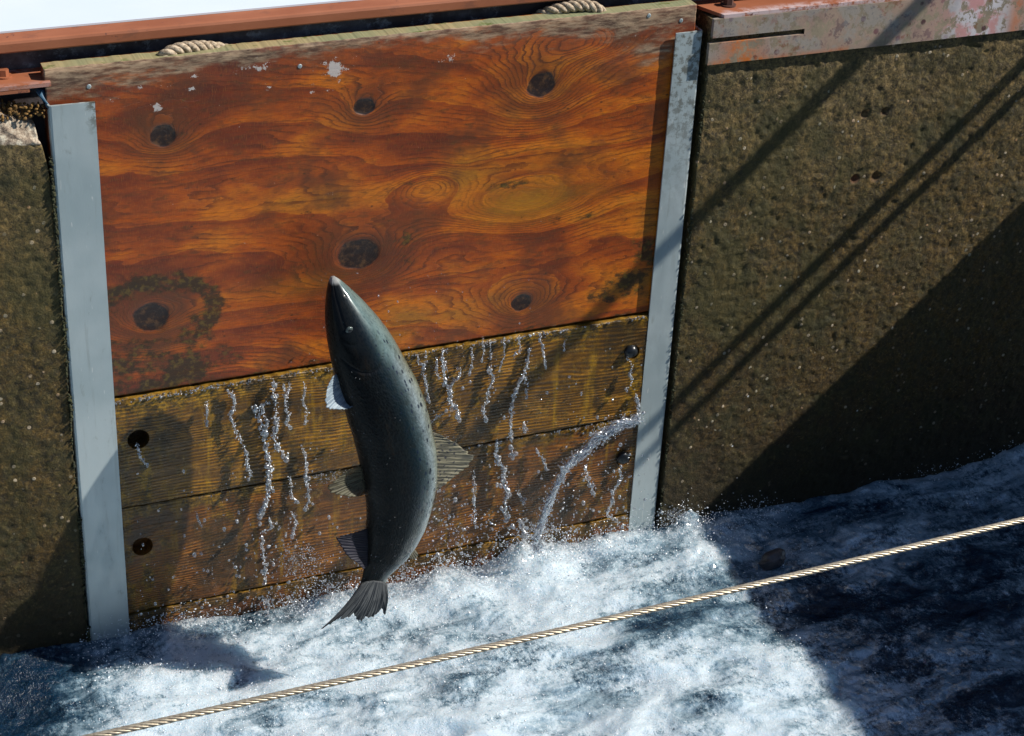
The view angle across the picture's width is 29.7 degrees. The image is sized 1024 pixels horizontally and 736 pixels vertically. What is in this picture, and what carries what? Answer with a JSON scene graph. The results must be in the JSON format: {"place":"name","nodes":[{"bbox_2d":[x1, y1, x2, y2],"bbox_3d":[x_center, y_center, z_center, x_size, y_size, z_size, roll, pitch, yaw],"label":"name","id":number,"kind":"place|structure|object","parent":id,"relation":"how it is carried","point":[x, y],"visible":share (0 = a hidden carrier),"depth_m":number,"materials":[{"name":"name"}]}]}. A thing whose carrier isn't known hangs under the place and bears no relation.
{"place":"outdoors","nodes":[
{"label":"outdoors","id":0,"kind":"place"},
{"bbox_2d":[0,0,357,32],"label":"deck","id":1,"kind":"structure","parent":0,"point":[22,15],"depth_m":3.94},
{"bbox_2d":[0,444,1023,735],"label":"water","id":2,"kind":"structure","parent":0,"point":[948,616],"depth_m":4.58,"materials":[{"name":"white liquid"}]},
{"bbox_2d":[0,101,87,654],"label":"concrete wall","id":3,"kind":"structure","parent":2,"relation":"in","point":[41,593],"depth_m":4.17,"materials":[{"name":"brown concrete"}]},
{"bbox_2d":[1,99,44,122],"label":"lichen","id":4,"kind":"object","parent":3,"relation":"on","point":[12,109],"visible":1,"depth_m":3.82},
{"bbox_2d":[0,67,50,94],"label":"steel kerb","id":5,"kind":"structure","parent":3,"relation":"on","point":[17,81],"depth_m":3.80,"materials":[{"name":"metal"}]},
{"bbox_2d":[44,101,129,640],"bbox_3d":[-0.933,0.280,4.345,0.092,1.902,0.060,-10,33,-21],"label":"steel guide","id":6,"kind":"object","parent":3,"relation":"attached to","point":[74,152],"visible":0.76,"depth_m":4.14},
{"bbox_2d":[48,71,707,641],"bbox_3d":[-0.271,-0.008,4.448,1.498,1.282,0.016,-10,33,-21],"label":"moss","id":7,"kind":"object","parent":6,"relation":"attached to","point":[66,349],"visible":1,"depth_m":4.25,"materials":[{"name":"green plant"}]},
{"bbox_2d":[260,595,270,617],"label":"trickle","id":8,"kind":"object","parent":2,"relation":"on","point":[268,607],"visible":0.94,"depth_m":4.64,"materials":[{"name":"clear liquid"}]},
{"bbox_2d":[137,273,648,631],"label":"spray drops","id":9,"kind":"object","parent":2,"relation":"on","point":[455,499],"visible":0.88,"depth_m":4.65,"materials":[{"name":"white liquid"}]},
{"bbox_2d":[321,276,473,628],"bbox_3d":[-0.270,0.168,4.273,0.390,0.784,0.220,-10,33,-21],"label":"salmon","id":10,"kind":"object","parent":2,"relation":"on","point":[411,462],"visible":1,"depth_m":4.21,"materials":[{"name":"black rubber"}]},
{"bbox_2d":[243,469,698,615],"bbox_3d":[-0.057,0.346,4.668,1.256,0.465,0.144,-10,33,-21],"label":"splash","id":11,"kind":"object","parent":2,"relation":"on","point":[531,529],"visible":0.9,"depth_m":4.64,"materials":[{"name":"white liquid"}]},
{"bbox_2d":[68,432,1023,735],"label":"froth","id":12,"kind":"object","parent":2,"relation":"on","point":[478,564],"visible":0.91,"depth_m":4.66,"materials":[{"name":"white liquid"}]},
{"bbox_2d":[531,411,646,554],"bbox_3d":[0.184,0.279,4.799,0.339,0.327,0.055,-18,37,-32],"label":"water jet","id":13,"kind":"object","parent":2,"relation":"on","point":[604,433],"visible":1,"depth_m":4.76,"materials":[{"name":"white"}]},
{"bbox_2d":[758,548,785,570],"bbox_3d":[0.663,0.488,4.926,0.067,0.054,0.055,6,31,4],"label":"rock","id":14,"kind":"object","parent":2,"relation":"in","point":[773,559],"visible":1,"depth_m":4.91,"materials":[{"name":"black stone"}]},
{"bbox_2d":[654,9,1023,528],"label":"concrete wall","id":15,"kind":"structure","parent":2,"relation":"in","point":[852,317],"depth_m":4.85,"materials":[{"name":"brown concrete"}]},
{"bbox_2d":[0,0,697,172],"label":"backing wall","id":16,"kind":"structure","parent":15,"relation":"attached to","point":[22,60],"depth_m":4.02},
{"bbox_2d":[0,0,558,53],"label":"edge rail","id":17,"kind":"object","parent":16,"relation":"on","point":[56,38],"visible":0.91,"depth_m":3.94,"materials":[{"name":"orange metal"}]},
{"bbox_2d":[629,25,701,529],"bbox_3d":[0.346,0.059,4.829,0.078,1.916,0.056,-10,33,-21],"label":"steel guide","id":18,"kind":"object","parent":15,"relation":"attached to","point":[680,117],"visible":0.7,"depth_m":4.63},
{"bbox_2d":[128,513,629,631],"bbox_3d":[-0.322,0.603,4.834,1.440,0.312,0.046,-10,33,-21],"label":"timber plank","id":19,"kind":"object","parent":18,"relation":"attached to","point":[239,599],"visible":0.22,"depth_m":4.70,"materials":[{"name":"brown wood"}]},
{"bbox_2d":[122,416,637,612],"bbox_3d":[-0.307,0.337,4.680,1.440,0.296,0.043,-10,33,-21],"label":"timber plank","id":20,"kind":"object","parent":19,"relation":"on","point":[168,551],"visible":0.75,"depth_m":4.61,"materials":[{"name":"brown wood"}]},
{"bbox_2d":[196,514,202,527],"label":"trickle","id":21,"kind":"object","parent":20,"relation":"attached to","point":[198,521],"visible":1,"depth_m":4.44,"materials":[{"name":"clear liquid"}]},
{"bbox_2d":[259,517,273,584],"bbox_3d":[-0.581,0.432,4.561,0.020,0.187,0.040,28,39,36],"label":"trickle","id":22,"kind":"object","parent":20,"relation":"attached to","point":[264,570],"visible":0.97,"depth_m":4.55,"materials":[{"name":"clear liquid"}]},
{"bbox_2d":[287,476,299,503],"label":"trickle","id":23,"kind":"object","parent":20,"relation":"attached to","point":[296,501],"visible":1,"depth_m":4.50,"materials":[{"name":"clear liquid"}]},
{"bbox_2d":[290,511,297,538],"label":"trickle","id":24,"kind":"object","parent":20,"relation":"attached to","point":[294,526],"visible":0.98,"depth_m":4.55,"materials":[{"name":"clear liquid"}]},
{"bbox_2d":[114,311,648,507],"bbox_3d":[-0.293,0.085,4.530,1.440,0.284,0.045,-10,33,-21],"label":"timber plank","id":25,"kind":"object","parent":20,"relation":"on","point":[214,460],"visible":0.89,"depth_m":4.49,"materials":[{"name":"brown wood"}]},
{"bbox_2d":[135,443,148,467],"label":"trickle","id":26,"kind":"object","parent":25,"relation":"attached to","point":[141,458],"visible":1,"depth_m":4.29,"materials":[{"name":"clear liquid"}]},
{"bbox_2d":[204,400,208,426],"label":"trickle","id":27,"kind":"object","parent":25,"relation":"attached to","point":[206,415],"visible":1,"depth_m":4.31,"materials":[{"name":"clear liquid"}]},
{"bbox_2d":[226,389,252,481],"bbox_3d":[-0.617,0.152,4.370,0.054,0.250,0.017,-1,31,-7],"label":"trickle","id":28,"kind":"object","parent":25,"relation":"attached to","point":[231,413],"visible":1,"depth_m":4.36,"materials":[{"name":"clear liquid"}]},
{"bbox_2d":[251,404,274,519],"bbox_3d":[-0.571,0.216,4.431,0.050,0.311,0.028,-10,33,-21],"label":"trickle","id":29,"kind":"object","parent":25,"relation":"attached to","point":[268,465],"visible":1,"depth_m":4.44,"materials":[{"name":"clear liquid"}]},
{"bbox_2d":[259,401,270,435],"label":"trickle","id":30,"kind":"object","parent":25,"relation":"attached to","point":[265,431],"visible":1,"depth_m":4.37,"materials":[{"name":"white liquid"}]},
{"bbox_2d":[269,380,288,462],"bbox_3d":[-0.529,0.121,4.392,0.043,0.225,0.024,1,30,-3],"label":"trickle","id":31,"kind":"object","parent":25,"relation":"attached to","point":[275,422],"visible":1,"depth_m":4.39,"materials":[{"name":"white liquid"}]},
{"bbox_2d":[278,382,291,429],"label":"trickle","id":32,"kind":"object","parent":25,"relation":"attached to","point":[285,396],"visible":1,"depth_m":4.38,"materials":[{"name":"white liquid"}]},
{"bbox_2d":[286,381,290,395],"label":"trickle","id":33,"kind":"object","parent":25,"relation":"attached to","point":[288,391],"visible":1,"depth_m":4.36,"materials":[{"name":"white liquid"}]},
{"bbox_2d":[301,381,309,424],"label":"trickle","id":34,"kind":"object","parent":25,"relation":"attached to","point":[304,405],"visible":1,"depth_m":4.39,"materials":[{"name":"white liquid"}]},
{"bbox_2d":[301,445,310,511],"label":"trickle","id":35,"kind":"object","parent":25,"relation":"attached to","point":[305,477],"visible":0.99,"depth_m":4.50,"materials":[{"name":"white liquid"}]},
{"bbox_2d":[40,0,696,396],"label":"plywood panel","id":36,"kind":"object","parent":25,"relation":"on","point":[256,196],"visible":0.95,"depth_m":4.22,"materials":[{"name":"wood"}]},
{"bbox_2d":[35,87,48,109],"bbox_3d":[-0.931,-0.531,3.842,0.036,0.064,0.049,-10,33,-21],"label":"tarp scrap","id":37,"kind":"object","parent":36,"relation":"attached to","point":[40,91],"visible":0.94,"depth_m":3.82,"materials":[{"name":"blue plastic"}]},
{"bbox_2d":[157,40,227,55],"bbox_3d":[-0.635,-0.642,3.959,0.212,0.079,0.053,-15,35,-28],"label":"rope","id":38,"kind":"object","parent":36,"relation":"hanging from","point":[184,47],"visible":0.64,"depth_m":3.91,"materials":[{"name":"beige fabric"}]},
{"bbox_2d":[533,0,605,13],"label":"rope","id":39,"kind":"object","parent":36,"relation":"attached to","point":[575,6],"visible":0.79,"depth_m":4.21,"materials":[{"name":"beige fabric"}]},
{"bbox_2d":[115,316,643,477],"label":"ledge drops","id":40,"kind":"object","parent":25,"relation":"attached to","point":[211,386],"visible":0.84,"depth_m":4.48,"materials":[{"name":"clear liquid"}]},
{"bbox_2d":[416,354,430,403],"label":"trickle","id":41,"kind":"object","parent":25,"relation":"attached to","point":[427,398],"visible":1,"depth_m":4.49,"materials":[{"name":"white liquid"}]},
{"bbox_2d":[434,357,440,379],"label":"trickle","id":42,"kind":"object","parent":25,"relation":"attached to","point":[436,369],"visible":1,"depth_m":4.49,"materials":[{"name":"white liquid"}]},
{"bbox_2d":[431,409,447,422],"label":"trickle","id":43,"kind":"object","parent":25,"relation":"attached to","point":[446,411],"visible":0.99,"depth_m":4.56,"materials":[{"name":"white liquid"}]},
{"bbox_2d":[439,348,461,422],"bbox_3d":[-0.143,0.043,4.528,0.057,0.204,0.026,-10,33,-21],"label":"trickle","id":44,"kind":"object","parent":25,"relation":"attached to","point":[453,407],"visible":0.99,"depth_m":4.54,"materials":[{"name":"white liquid"}]},
{"bbox_2d":[448,367,463,394],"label":"trickle","id":45,"kind":"object","parent":25,"relation":"attached to","point":[450,385],"visible":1,"depth_m":4.53,"materials":[{"name":"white liquid"}]},
{"bbox_2d":[468,347,473,375],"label":"trickle","id":46,"kind":"object","parent":25,"relation":"attached to","point":[470,368],"visible":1,"depth_m":4.52,"materials":[{"name":"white liquid"}]},
{"bbox_2d":[480,338,484,362],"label":"trickle","id":47,"kind":"object","parent":25,"relation":"attached to","point":[481,359],"visible":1,"depth_m":4.52,"materials":[{"name":"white liquid"}]},
{"bbox_2d":[480,365,494,422],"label":"trickle","id":48,"kind":"object","parent":25,"relation":"attached to","point":[483,411],"visible":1,"depth_m":4.58,"materials":[{"name":"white liquid"}]},
{"bbox_2d":[498,338,505,371],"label":"trickle","id":49,"kind":"object","parent":25,"relation":"attached to","point":[501,363],"visible":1,"depth_m":4.55,"materials":[{"name":"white liquid"}]},
{"bbox_2d":[513,334,521,356],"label":"trickle","id":50,"kind":"object","parent":25,"relation":"attached to","point":[516,353],"visible":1,"depth_m":4.55,"materials":[{"name":"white liquid"}]},
{"bbox_2d":[508,348,531,440],"bbox_3d":[0.017,0.065,4.621,0.057,0.247,0.016,-16,36,-30],"label":"trickle","id":51,"kind":"object","parent":25,"relation":"attached to","point":[514,396],"visible":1,"depth_m":4.61,"materials":[{"name":"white liquid"}]},
{"bbox_2d":[521,421,527,433],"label":"trickle","id":52,"kind":"object","parent":25,"relation":"attached to","point":[523,425],"visible":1,"depth_m":4.67,"materials":[{"name":"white liquid"}]},
{"bbox_2d":[524,375,528,399],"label":"trickle","id":53,"kind":"object","parent":25,"relation":"attached to","point":[525,390],"visible":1,"depth_m":4.62,"materials":[{"name":"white liquid"}]},
{"bbox_2d":[538,333,546,368],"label":"trickle","id":54,"kind":"object","parent":25,"relation":"attached to","point":[543,352],"visible":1,"depth_m":4.58,"materials":[{"name":"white liquid"}]},
{"bbox_2d":[624,356,633,392],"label":"trickle","id":55,"kind":"object","parent":25,"relation":"attached to","point":[630,376],"visible":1,"depth_m":4.72,"materials":[{"name":"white liquid"}]},
{"bbox_2d":[624,345,637,357],"bbox_3d":[0.289,-0.040,4.705,0.035,0.037,0.031,-10,33,-21],"label":"plug","id":56,"kind":"object","parent":25,"relation":"attached to","point":[630,351],"visible":1,"depth_m":4.69,"materials":[{"name":"black metal"}]},
{"bbox_2d":[633,393,640,413],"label":"trickle","id":57,"kind":"object","parent":25,"relation":"attached to","point":[637,399],"visible":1,"depth_m":4.78,"materials":[{"name":"clear liquid"}]},
{"bbox_2d":[471,471,477,523],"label":"trickle","id":58,"kind":"object","parent":20,"relation":"attached to","point":[473,498],"visible":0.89,"depth_m":4.72,"materials":[{"name":"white liquid"}]},
{"bbox_2d":[493,439,511,522],"bbox_3d":[-0.023,0.277,4.732,0.054,0.244,0.025,-10,33,-21],"label":"trickle","id":59,"kind":"object","parent":20,"relation":"attached to","point":[506,489],"visible":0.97,"depth_m":4.73,"materials":[{"name":"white liquid"}]},
{"bbox_2d":[508,444,518,460],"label":"trickle","id":60,"kind":"object","parent":20,"relation":"attached to","point":[511,455],"visible":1,"depth_m":4.69,"materials":[{"name":"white liquid"}]},
{"bbox_2d":[517,492,526,505],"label":"trickle","id":61,"kind":"object","parent":20,"relation":"attached to","point":[523,502],"visible":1,"depth_m":4.78,"materials":[{"name":"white liquid"}]},
{"bbox_2d":[517,518,527,538],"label":"trickle","id":62,"kind":"object","parent":20,"relation":"attached to","point":[523,532],"visible":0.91,"depth_m":4.83,"materials":[{"name":"clear liquid"}]},
{"bbox_2d":[535,448,547,470],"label":"trickle","id":63,"kind":"object","parent":20,"relation":"attached to","point":[542,459],"visible":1,"depth_m":4.75,"materials":[{"name":"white liquid"}]},
{"bbox_2d":[583,464,595,496],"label":"trickle","id":64,"kind":"object","parent":20,"relation":"attached to","point":[591,486],"visible":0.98,"depth_m":4.84,"materials":[{"name":"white liquid"}]},
{"bbox_2d":[605,469,622,522],"bbox_3d":[0.260,0.326,4.899,0.044,0.158,0.021,-10,33,-21],"label":"trickle","id":65,"kind":"object","parent":20,"relation":"attached to","point":[612,500],"visible":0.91,"depth_m":4.89,"materials":[{"name":"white liquid"}]},
{"bbox_2d":[616,451,628,464],"bbox_3d":[0.279,0.226,4.863,0.037,0.036,0.024,-10,33,-21],"label":"plug","id":66,"kind":"object","parent":20,"relation":"attached to","point":[622,457],"visible":0.98,"depth_m":4.85,"materials":[{"name":"black rubber"}]},
{"bbox_2d":[693,0,1023,64],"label":"steel kerb","id":67,"kind":"structure","parent":15,"relation":"on","point":[831,25],"depth_m":4.45,"materials":[{"name":"red metal"}]},
{"bbox_2d":[82,517,1023,735],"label":"wire cable","id":68,"kind":"object","parent":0,"point":[482,648],"visible":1,"depth_m":2.95,"materials":[{"name":"metal"}]}
]}

